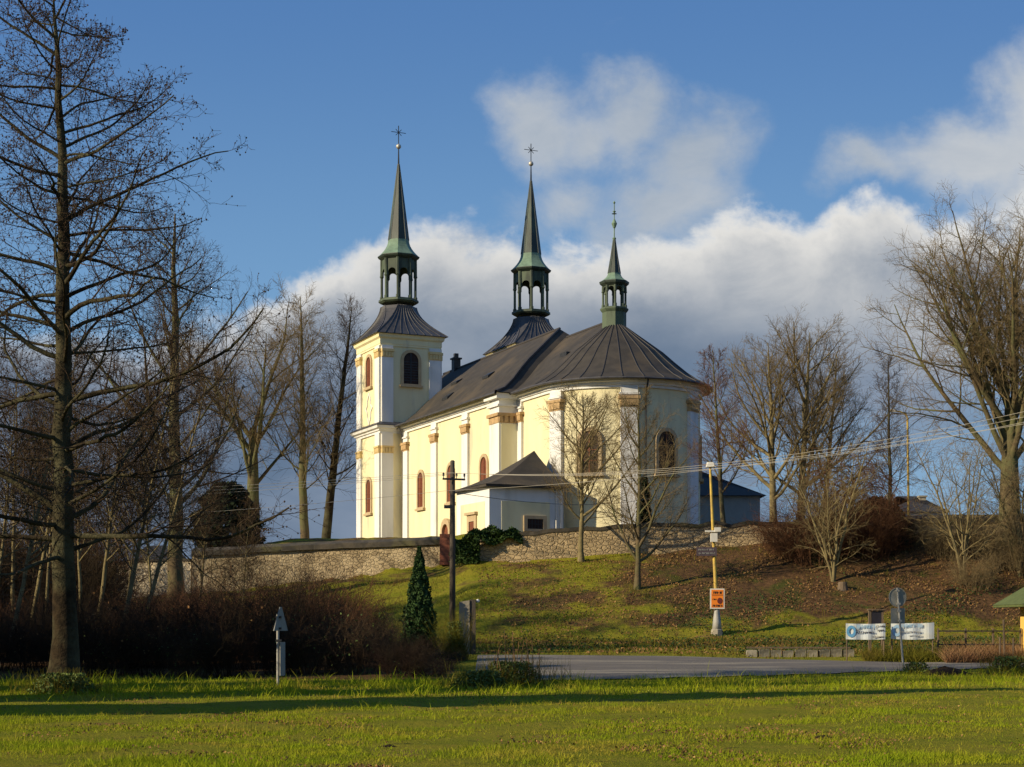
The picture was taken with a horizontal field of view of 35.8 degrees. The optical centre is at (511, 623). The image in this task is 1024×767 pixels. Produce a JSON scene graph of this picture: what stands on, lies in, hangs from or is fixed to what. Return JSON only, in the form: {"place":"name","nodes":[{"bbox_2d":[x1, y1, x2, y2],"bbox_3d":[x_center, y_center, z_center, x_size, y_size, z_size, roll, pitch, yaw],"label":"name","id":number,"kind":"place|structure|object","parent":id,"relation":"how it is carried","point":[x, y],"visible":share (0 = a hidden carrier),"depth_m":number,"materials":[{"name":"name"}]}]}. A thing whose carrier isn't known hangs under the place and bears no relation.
{"place":"outdoors","nodes":[
{"label":"outdoors","id":0,"kind":"place"},
{"bbox_2d":[0,522,1023,766],"bbox_3d":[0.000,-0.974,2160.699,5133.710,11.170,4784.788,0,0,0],"label":"ground","id":1,"kind":"structure","parent":0,"point":[767,585],"depth_m":37.24,"materials":[{"name":"plant"}]},
{"bbox_2d":[0,607,38,671],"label":"shrub","id":2,"kind":"object","parent":1,"relation":"on","point":[3,653],"visible":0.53,"depth_m":47.87,"materials":[{"name":"brown plant"}]},
{"bbox_2d":[0,601,51,667],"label":"shrub","id":3,"kind":"object","parent":1,"relation":"on","point":[33,659],"visible":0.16,"depth_m":49.87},
{"bbox_2d":[0,359,53,578],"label":"slender tree","id":4,"kind":"object","parent":1,"relation":"on","point":[2,547],"visible":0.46,"depth_m":58.02,"materials":[{"name":"brown plant"}]},
{"bbox_2d":[0,606,80,672],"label":"shrub","id":5,"kind":"object","parent":1,"relation":"on","point":[23,649],"visible":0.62,"depth_m":47.15,"materials":[{"name":"brown plant"}]},
{"bbox_2d":[0,580,81,651],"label":"shrub","id":6,"kind":"object","parent":1,"relation":"on","point":[27,606],"visible":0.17,"depth_m":55.91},
{"bbox_2d":[0,533,90,617],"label":"shrub","id":7,"kind":"object","parent":1,"relation":"on","point":[8,552],"visible":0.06,"depth_m":73.75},
{"bbox_2d":[0,336,107,610],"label":"slender tree","id":8,"kind":"object","parent":1,"relation":"on","point":[14,531],"visible":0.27,"depth_m":71.88,"materials":[{"name":"brown plant"}]},
{"bbox_2d":[0,331,115,626],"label":"slender tree","id":9,"kind":"object","parent":1,"relation":"on","point":[42,558],"visible":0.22,"depth_m":59.96,"materials":[{"name":"brown plant"}]},
{"bbox_2d":[9,367,109,609],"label":"slender tree","id":10,"kind":"object","parent":1,"relation":"on","point":[48,572],"visible":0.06,"depth_m":66.02,"materials":[{"name":"brown plant"}]},
{"bbox_2d":[0,328,120,630],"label":"slender tree","id":11,"kind":"object","parent":1,"relation":"on","point":[23,583],"visible":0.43,"depth_m":54.98,"materials":[{"name":"brown plant"}]},
{"bbox_2d":[8,667,119,694],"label":"weed clump","id":12,"kind":"object","parent":1,"relation":"on","point":[59,680],"visible":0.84,"depth_m":35.76,"materials":[{"name":"green plant"}]},
{"bbox_2d":[0,512,153,618],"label":"shrub","id":13,"kind":"object","parent":1,"relation":"on","point":[89,573],"visible":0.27,"depth_m":72.72,"materials":[{"name":"plant"}]},
{"bbox_2d":[6,521,153,599],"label":"shrub","id":14,"kind":"object","parent":1,"relation":"on","point":[125,581],"visible":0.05,"depth_m":85.30,"materials":[{"name":"brown plant"}]},
{"bbox_2d":[27,360,142,599],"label":"slender tree","id":15,"kind":"object","parent":1,"relation":"on","point":[79,566],"visible":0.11,"depth_m":69.94,"materials":[{"name":"brown plant"}]},
{"bbox_2d":[22,577,152,676],"bbox_3d":[-12.291,0.056,46.020,3.880,3.075,3.742,0,0,-10],"label":"shrub","id":16,"kind":"object","parent":1,"relation":"on","point":[87,642],"visible":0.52,"depth_m":45.69,"materials":[{"name":"brown plant"}]},
{"bbox_2d":[51,355,173,611],"bbox_3d":[-15.096,-4.646,61.865,5.119,11.883,5.553,0,0,-33],"label":"slender tree","id":17,"kind":"object","parent":1,"relation":"on","point":[107,546],"visible":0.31,"depth_m":61.86,"materials":[{"name":"brown plant"}]},
{"bbox_2d":[81,588,180,667],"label":"shrub","id":18,"kind":"object","parent":1,"relation":"on","point":[131,621],"visible":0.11,"depth_m":49.63,"materials":[{"name":"brown plant"}]},
{"bbox_2d":[88,407,196,591],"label":"slender tree","id":19,"kind":"object","parent":1,"relation":"on","point":[139,525],"visible":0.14,"depth_m":79.98,"materials":[{"name":"brown plant"}]},
{"bbox_2d":[87,386,199,588],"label":"slender tree","id":20,"kind":"object","parent":1,"relation":"on","point":[149,568],"visible":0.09,"depth_m":77.89,"materials":[{"name":"brown plant"}]},
{"bbox_2d":[98,594,189,675],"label":"shrub","id":21,"kind":"object","parent":1,"relation":"on","point":[142,656],"visible":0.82,"depth_m":46.02,"materials":[{"name":"brown plant"}]},
{"bbox_2d":[108,558,191,597],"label":"churchyard wall","id":22,"kind":"structure","parent":1,"relation":"on","point":[162,578],"depth_m":104.81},
{"bbox_2d":[75,315,230,626],"bbox_3d":[-13.467,-4.955,57.591,6.921,12.772,6.088,0,0,0],"label":"slender tree","id":23,"kind":"object","parent":1,"relation":"on","point":[138,545],"visible":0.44,"depth_m":57.99,"materials":[{"name":"brown plant"}]},
{"bbox_2d":[0,0,332,687],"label":"alder tree","id":24,"kind":"object","parent":1,"relation":"on","point":[64,654],"visible":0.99,"depth_m":36.53,"materials":[{"name":"brown plant"}]},
{"bbox_2d":[104,581,233,667],"bbox_3d":[-10.810,0.006,50.101,4.230,2.957,4.407,0,0,-4],"label":"shrub","id":25,"kind":"object","parent":1,"relation":"on","point":[168,618],"visible":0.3,"depth_m":49.45,"materials":[{"name":"plant"}]},
{"bbox_2d":[71,190,287,604],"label":"bare tree","id":26,"kind":"object","parent":1,"relation":"on","point":[175,574],"visible":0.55,"depth_m":91.93,"materials":[{"name":"brown plant"}]},
{"bbox_2d":[104,360,268,611],"bbox_3d":[-11.584,-4.024,56.118,4.770,11.012,4.932,0,0,23],"label":"slender tree","id":27,"kind":"object","parent":1,"relation":"on","point":[168,531],"visible":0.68,"depth_m":55.97,"materials":[{"name":"brown plant"}]},
{"bbox_2d":[164,441,242,601],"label":"slender tree","id":28,"kind":"object","parent":1,"relation":"on","point":[206,528],"visible":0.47,"depth_m":75.96,"materials":[{"name":"brown plant"}]},
{"bbox_2d":[150,577,270,665],"bbox_3d":[-9.595,-0.056,51.253,4.303,3.008,4.483,0,0,-29],"label":"shrub","id":29,"kind":"object","parent":1,"relation":"on","point":[196,606],"visible":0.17,"depth_m":50.58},
{"bbox_2d":[151,551,301,660],"bbox_3d":[-9.718,-0.538,54.095,5.071,3.842,6.399,0,0,-29],"label":"shrub","id":30,"kind":"object","parent":1,"relation":"on","point":[181,596],"visible":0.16,"depth_m":54.09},
{"bbox_2d":[189,481,266,547],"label":"yew tree","id":31,"kind":"object","parent":1,"relation":"on","point":[233,508],"visible":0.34,"depth_m":112.62,"materials":[{"name":"green plant"}]},
{"bbox_2d":[174,601,282,677],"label":"shrub","id":32,"kind":"object","parent":1,"relation":"on","point":[228,658],"visible":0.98,"depth_m":45.13,"materials":[{"name":"plant"}]},
{"bbox_2d":[134,272,335,534],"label":"bare tree","id":33,"kind":"object","parent":1,"relation":"on","point":[255,442],"visible":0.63,"depth_m":157.38,"materials":[{"name":"brown plant"}]},
{"bbox_2d":[217,495,284,598],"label":"slender tree","id":34,"kind":"object","parent":1,"relation":"on","point":[246,554],"visible":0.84,"depth_m":71.90,"materials":[{"name":"plant"}]},
{"bbox_2d":[174,557,345,670],"bbox_3d":[-7.595,-0.365,49.071,4.599,3.780,4.768,0,0,21],"label":"shrub","id":35,"kind":"object","parent":1,"relation":"on","point":[261,605],"visible":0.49,"depth_m":48.69,"materials":[{"name":"brown plant"}]},
{"bbox_2d":[273,607,287,684],"bbox_3d":[-5.774,0.684,39.366,0.161,2.185,0.678,0,0,15],"label":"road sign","id":36,"kind":"object","parent":1,"relation":"on","point":[280,624],"visible":0.92,"depth_m":39.29,"materials":[{"name":"metal"}]},
{"bbox_2d":[238,606,331,674],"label":"shrub","id":37,"kind":"object","parent":1,"relation":"on","point":[268,658],"visible":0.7,"depth_m":46.07,"materials":[{"name":"plant"}]},
{"bbox_2d":[235,278,355,537],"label":"bare tree","id":38,"kind":"object","parent":1,"relation":"on","point":[303,445],"visible":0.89,"depth_m":157.58,"materials":[{"name":"brown plant"}]},
{"bbox_2d":[243,568,354,645],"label":"shrub","id":39,"kind":"object","parent":1,"relation":"on","point":[322,595],"visible":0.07,"depth_m":56.14,"materials":[{"name":"brown plant"}]},
{"bbox_2d":[229,573,370,665],"bbox_3d":[-6.782,-0.101,51.215,4.448,3.109,4.634,0,0,17],"label":"shrub","id":40,"kind":"object","parent":1,"relation":"on","point":[321,618],"visible":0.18,"depth_m":50.66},
{"bbox_2d":[232,554,376,643],"bbox_3d":[-7.981,-0.789,61.534,6.499,3.902,5.150,0,0,-33],"label":"shrub","id":41,"kind":"object","parent":1,"relation":"on","point":[341,590],"visible":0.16,"depth_m":61.87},
{"bbox_2d":[241,601,371,674],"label":"shrub","id":42,"kind":"object","parent":1,"relation":"on","point":[317,652],"visible":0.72,"depth_m":46.34,"materials":[{"name":"brown plant"}]},
{"bbox_2d":[191,537,439,592],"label":"churchyard wall","id":43,"kind":"structure","parent":1,"relation":"on","point":[384,554],"depth_m":103.78,"materials":[{"name":"stone"}]},
{"bbox_2d":[271,568,379,617],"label":"shrub","id":44,"kind":"object","parent":1,"relation":"on","point":[333,591],"visible":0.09,"depth_m":66.97,"materials":[{"name":"brown plant"}]},
{"bbox_2d":[288,293,365,537],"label":"bare tree","id":45,"kind":"object","parent":1,"relation":"on","point":[328,511],"visible":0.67,"depth_m":159.64,"materials":[{"name":"brown plant"}]},
{"bbox_2d":[270,559,412,633],"bbox_3d":[-6.054,-0.512,56.040,4.818,3.651,6.080,0,0,-32],"label":"shrub","id":46,"kind":"object","parent":1,"relation":"on","point":[370,609],"visible":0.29,"depth_m":55.54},
{"bbox_2d":[304,599,418,674],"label":"shrub","id":47,"kind":"object","parent":1,"relation":"on","point":[338,657],"visible":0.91,"depth_m":46.54,"materials":[{"name":"brown plant"}]},
{"bbox_2d":[327,599,407,659],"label":"shrub","id":48,"kind":"object","parent":1,"relation":"on","point":[389,623],"visible":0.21,"depth_m":54.19,"materials":[{"name":"brown plant"}]},
{"bbox_2d":[358,634,452,677],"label":"shrub","id":49,"kind":"object","parent":1,"relation":"on","point":[417,661],"visible":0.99,"depth_m":45.35,"materials":[{"name":"plant"}]},
{"bbox_2d":[372,628,449,666],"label":"shrub","id":50,"kind":"object","parent":1,"relation":"on","point":[425,643],"visible":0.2,"depth_m":49.55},
{"bbox_2d":[398,546,440,651],"bbox_3d":[-3.399,-0.757,58.004,1.477,4.208,1.506,0,0,-34],"label":"thuja tree","id":51,"kind":"object","parent":1,"relation":"on","point":[419,596],"visible":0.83,"depth_m":57.75,"materials":[{"name":"green plant"}]},
{"bbox_2d":[389,655,467,676],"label":"shrub","id":52,"kind":"object","parent":1,"relation":"on","point":[437,668],"visible":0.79,"depth_m":45.60,"materials":[{"name":"green plant"}]},
{"bbox_2d":[403,646,473,667],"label":"shrub","id":53,"kind":"object","parent":1,"relation":"on","point":[452,659],"visible":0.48,"depth_m":49.45,"materials":[{"name":"green plant"}]},
{"bbox_2d":[440,534,449,564],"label":"brick pier","id":54,"kind":"structure","parent":1,"relation":"on","point":[444,549],"depth_m":101.28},
{"bbox_2d":[442,460,464,640],"bbox_3d":[-2.227,-2.297,59.897,0.891,7.770,0.436,0,0,-41],"label":"utility pole","id":55,"kind":"object","parent":1,"relation":"on","point":[452,593],"visible":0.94,"depth_m":59.92,"materials":[{"name":"wood"}]},
{"bbox_2d":[425,609,491,660],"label":"weed clump","id":56,"kind":"object","parent":1,"relation":"on","point":[459,642],"visible":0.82,"depth_m":53.91,"materials":[{"name":"green plant"}]},
{"bbox_2d":[459,599,479,653],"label":"gate pillar","id":57,"kind":"structure","parent":1,"relation":"on","point":[469,606],"depth_m":58.30,"materials":[{"name":"concrete"}]},
{"bbox_2d":[434,666,526,688],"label":"weed clump","id":58,"kind":"object","parent":1,"relation":"on","point":[482,675],"visible":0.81,"depth_m":39.03,"materials":[{"name":"green plant"}]},
{"bbox_2d":[444,629,577,686],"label":"weed clump","id":59,"kind":"object","parent":1,"relation":"on","point":[503,665],"visible":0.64,"depth_m":40.03,"materials":[{"name":"green plant"}]},
{"bbox_2d":[3,675,1022,766],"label":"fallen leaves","id":60,"kind":"object","parent":1,"relation":"on","point":[538,742],"visible":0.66,"depth_m":22.57,"materials":[{"name":"brown plant"}]},
{"bbox_2d":[349,126,711,537],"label":"church","id":61,"kind":"structure","parent":1,"relation":"on","point":[419,413],"depth_m":134.76,"materials":[{"name":"beige paint"}]},
{"bbox_2d":[415,469,425,510],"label":"window","id":62,"kind":"structure","parent":61,"relation":"in","point":[420,482],"depth_m":146.36,"materials":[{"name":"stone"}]},
{"bbox_2d":[653,428,679,477],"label":"window","id":63,"kind":"structure","parent":61,"relation":"in","point":[659,437],"depth_m":121.90,"materials":[{"name":"glass"}]},
{"bbox_2d":[535,380,668,561],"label":"bare tree","id":64,"kind":"object","parent":1,"relation":"on","point":[580,450],"visible":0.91,"depth_m":95.03,"materials":[{"name":"brown plant"}]},
{"bbox_2d":[480,520,795,562],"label":"churchyard wall","id":65,"kind":"structure","parent":1,"relation":"on","point":[551,543],"depth_m":97.18,"materials":[{"name":"beige stone"}]},
{"bbox_2d":[449,524,522,566],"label":"ivy plant","id":66,"kind":"object","parent":65,"relation":"attached to","point":[467,548],"visible":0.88,"depth_m":96.97,"materials":[{"name":"green plant"}]},
{"bbox_2d":[635,475,651,522],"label":"thuja tree","id":67,"kind":"object","parent":1,"relation":"on","point":[645,493],"visible":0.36,"depth_m":107.71,"materials":[{"name":"green plant"}]},
{"bbox_2d":[584,383,714,589],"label":"bare tree","id":68,"kind":"object","parent":1,"relation":"on","point":[639,541],"visible":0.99,"depth_m":88.02,"materials":[{"name":"brown plant"}]},
{"bbox_2d":[697,462,724,635],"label":"street lamp","id":69,"kind":"object","parent":1,"relation":"on","point":[717,599],"visible":0.99,"depth_m":79.44,"materials":[{"name":"metal"}]},
{"bbox_2d":[677,344,768,522],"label":"bare tree","id":70,"kind":"object","parent":1,"relation":"on","point":[717,420],"visible":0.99,"depth_m":100.23,"materials":[{"name":"brown plant"}]},
{"bbox_2d":[700,472,765,523],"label":"house","id":71,"kind":"structure","parent":1,"relation":"on","point":[738,499],"depth_m":140.00,"materials":[{"name":"blue"}]},
{"bbox_2d":[476,533,1023,654],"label":"fallen leaves","id":72,"kind":"object","parent":1,"relation":"on","point":[674,583],"visible":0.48,"depth_m":85.70,"materials":[{"name":"brown plant"}]},
{"bbox_2d":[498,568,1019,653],"bbox_3d":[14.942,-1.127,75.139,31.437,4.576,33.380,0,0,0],"label":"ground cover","id":73,"kind":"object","parent":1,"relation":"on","point":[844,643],"visible":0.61,"depth_m":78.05,"materials":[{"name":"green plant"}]},
{"bbox_2d":[666,330,853,521],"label":"bare tree","id":74,"kind":"object","parent":1,"relation":"on","point":[769,438],"visible":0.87,"depth_m":105.68,"materials":[{"name":"brown plant"}]},
{"bbox_2d":[736,506,809,555],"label":"shrub","id":75,"kind":"object","parent":1,"relation":"on","point":[767,545],"visible":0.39,"depth_m":93.96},
{"bbox_2d":[742,503,837,562],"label":"shrub","id":76,"kind":"object","parent":1,"relation":"on","point":[774,545],"visible":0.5,"depth_m":91.95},
{"bbox_2d":[763,457,847,551],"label":"young tree","id":77,"kind":"object","parent":1,"relation":"on","point":[805,476],"visible":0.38,"depth_m":93.77,"materials":[{"name":"brown plant"}]},
{"bbox_2d":[731,484,891,565],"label":"shrub","id":78,"kind":"object","parent":1,"relation":"on","point":[797,550],"visible":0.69,"depth_m":91.03,"materials":[{"name":"plant"}]},
{"bbox_2d":[704,303,929,517],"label":"bare tree","id":79,"kind":"object","parent":1,"relation":"on","point":[805,400],"visible":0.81,"depth_m":106.31,"materials":[{"name":"brown plant"}]},
{"bbox_2d":[750,434,890,581],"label":"young tree","id":80,"kind":"object","parent":1,"relation":"on","point":[837,550],"visible":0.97,"depth_m":88.11,"materials":[{"name":"brown plant"}]},
{"bbox_2d":[773,469,902,557],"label":"shrub","id":81,"kind":"object","parent":1,"relation":"on","point":[875,508],"visible":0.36,"depth_m":91.43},
{"bbox_2d":[767,435,911,550],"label":"weeping tree","id":82,"kind":"object","parent":1,"relation":"on","point":[870,483],"visible":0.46,"depth_m":93.64,"materials":[{"name":"brown plant"}]},
{"bbox_2d":[776,346,906,501],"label":"bare tree","id":83,"kind":"object","parent":1,"relation":"on","point":[838,441],"visible":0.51,"depth_m":109.47,"materials":[{"name":"brown plant"}]},
{"bbox_2d":[785,482,936,558],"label":"shrub","id":84,"kind":"object","parent":1,"relation":"on","point":[899,519],"visible":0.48,"depth_m":91.26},
{"bbox_2d":[846,623,884,660],"bbox_3d":[11.971,0.727,53.619,1.332,1.514,0.105,0,0,0],"label":"banner","id":85,"kind":"object","parent":1,"relation":"on","point":[865,631],"visible":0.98,"depth_m":53.59,"materials":[{"name":"white plastic"}]},
{"bbox_2d":[833,503,930,559],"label":"shrub","id":86,"kind":"object","parent":1,"relation":"on","point":[887,545],"visible":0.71,"depth_m":91.42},
{"bbox_2d":[846,496,920,545],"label":"yew tree","id":87,"kind":"object","parent":1,"relation":"on","point":[901,541],"visible":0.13,"depth_m":93.64,"materials":[{"name":"plant"}]},
{"bbox_2d":[840,343,944,550],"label":"bare tree","id":88,"kind":"object","parent":1,"relation":"on","point":[888,430],"visible":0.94,"depth_m":93.39,"materials":[{"name":"brown plant"}]},
{"bbox_2d":[889,588,905,670],"bbox_3d":[11.601,0.291,47.608,0.530,2.737,0.107,0,0,0],"label":"road sign","id":89,"kind":"object","parent":1,"relation":"on","point":[897,597],"visible":0.98,"depth_m":47.65,"materials":[{"name":"metal"}]},
{"bbox_2d":[798,513,1023,541],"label":"churchyard wall","id":90,"kind":"structure","parent":1,"relation":"on","point":[938,518],"depth_m":96.63,"materials":[{"name":"beige stone"}]},
{"bbox_2d":[891,622,933,657],"bbox_3d":[13.613,0.709,53.819,1.467,1.542,0.105,0,0,0],"label":"banner","id":91,"kind":"object","parent":1,"relation":"on","point":[916,631],"visible":0.97,"depth_m":53.80,"materials":[{"name":"white plastic"}]},
{"bbox_2d":[886,494,945,515],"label":"house","id":92,"kind":"structure","parent":1,"relation":"on","point":[924,502],"depth_m":171.47,"materials":[{"name":"concrete"}]},
{"bbox_2d":[838,163,1023,545],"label":"bare tree","id":93,"kind":"object","parent":1,"relation":"on","point":[1003,378],"visible":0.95,"depth_m":94.12,"materials":[{"name":"brown plant"}]},
{"bbox_2d":[908,514,986,559],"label":"shrub","id":94,"kind":"object","parent":1,"relation":"on","point":[933,544],"visible":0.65,"depth_m":90.81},
{"bbox_2d":[873,404,1023,578],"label":"young tree","id":95,"kind":"object","parent":1,"relation":"on","point":[964,545],"visible":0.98,"depth_m":87.34,"materials":[{"name":"brown plant"}]},
{"bbox_2d":[939,547,1006,590],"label":"shrub","id":96,"kind":"object","parent":1,"relation":"on","point":[962,572],"visible":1,"depth_m":85.76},
{"bbox_2d":[929,632,1023,662],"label":"dry grass","id":97,"kind":"structure","parent":1,"relation":"on","point":[961,654],"depth_m":52.58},
{"bbox_2d":[937,628,1021,652],"bbox_3d":[16.073,0.862,54.430,2.895,1.395,0.100,0,0,0],"label":"rail fence","id":98,"kind":"object","parent":1,"relation":"on","point":[966,631],"visible":0.62,"depth_m":54.38,"materials":[{"name":"wood"}]},
{"bbox_2d":[948,412,1023,576],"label":"young tree","id":99,"kind":"object","parent":1,"relation":"on","point":[1013,507],"visible":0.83,"depth_m":87.84,"materials":[{"name":"brown plant"}]},
{"bbox_2d":[960,507,1020,554],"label":"shrub","id":100,"kind":"object","parent":1,"relation":"on","point":[982,529],"visible":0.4,"depth_m":91.64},
{"bbox_2d":[971,651,1023,674],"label":"weed clump","id":101,"kind":"object","parent":1,"relation":"on","point":[1007,661],"visible":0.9,"depth_m":46.37,"materials":[{"name":"green plant"}]},
{"bbox_2d":[972,515,1023,570],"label":"shrub","id":102,"kind":"object","parent":1,"relation":"on","point":[997,551],"visible":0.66,"depth_m":88.59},
{"bbox_2d":[987,529,1023,578],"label":"shrub","id":103,"kind":"object","parent":1,"relation":"on","point":[1013,557],"visible":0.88,"depth_m":87.60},
{"bbox_2d":[993,587,1023,649],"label":"kiosk","id":104,"kind":"object","parent":1,"relation":"on","point":[1015,599],"visible":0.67,"depth_m":54.39,"materials":[{"name":"green"}]},
{"bbox_2d":[0,669,1023,766],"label":"meadow grass","id":105,"kind":"structure","parent":0,"point":[946,758],"depth_m":22.42,"materials":[{"name":"plant"}]},
{"bbox_2d":[0,660,1023,704],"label":"meadow grass","id":106,"kind":"structure","parent":0,"point":[384,682],"depth_m":39.01,"materials":[{"name":"plant"}]},
{"bbox_2d":[0,0,1023,562],"label":"sky","id":107,"kind":"structure","parent":0,"point":[756,159],"materials":[{"name":"blue"}]},
{"bbox_2d":[475,655,1023,679],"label":"road","id":108,"kind":"structure","parent":0,"point":[609,666],"depth_m":50.50,"materials":[{"name":"asphalt"}]},
{"bbox_2d":[854,635,954,661],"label":"dry grass","id":109,"kind":"structure","parent":0,"point":[874,655],"depth_m":53.47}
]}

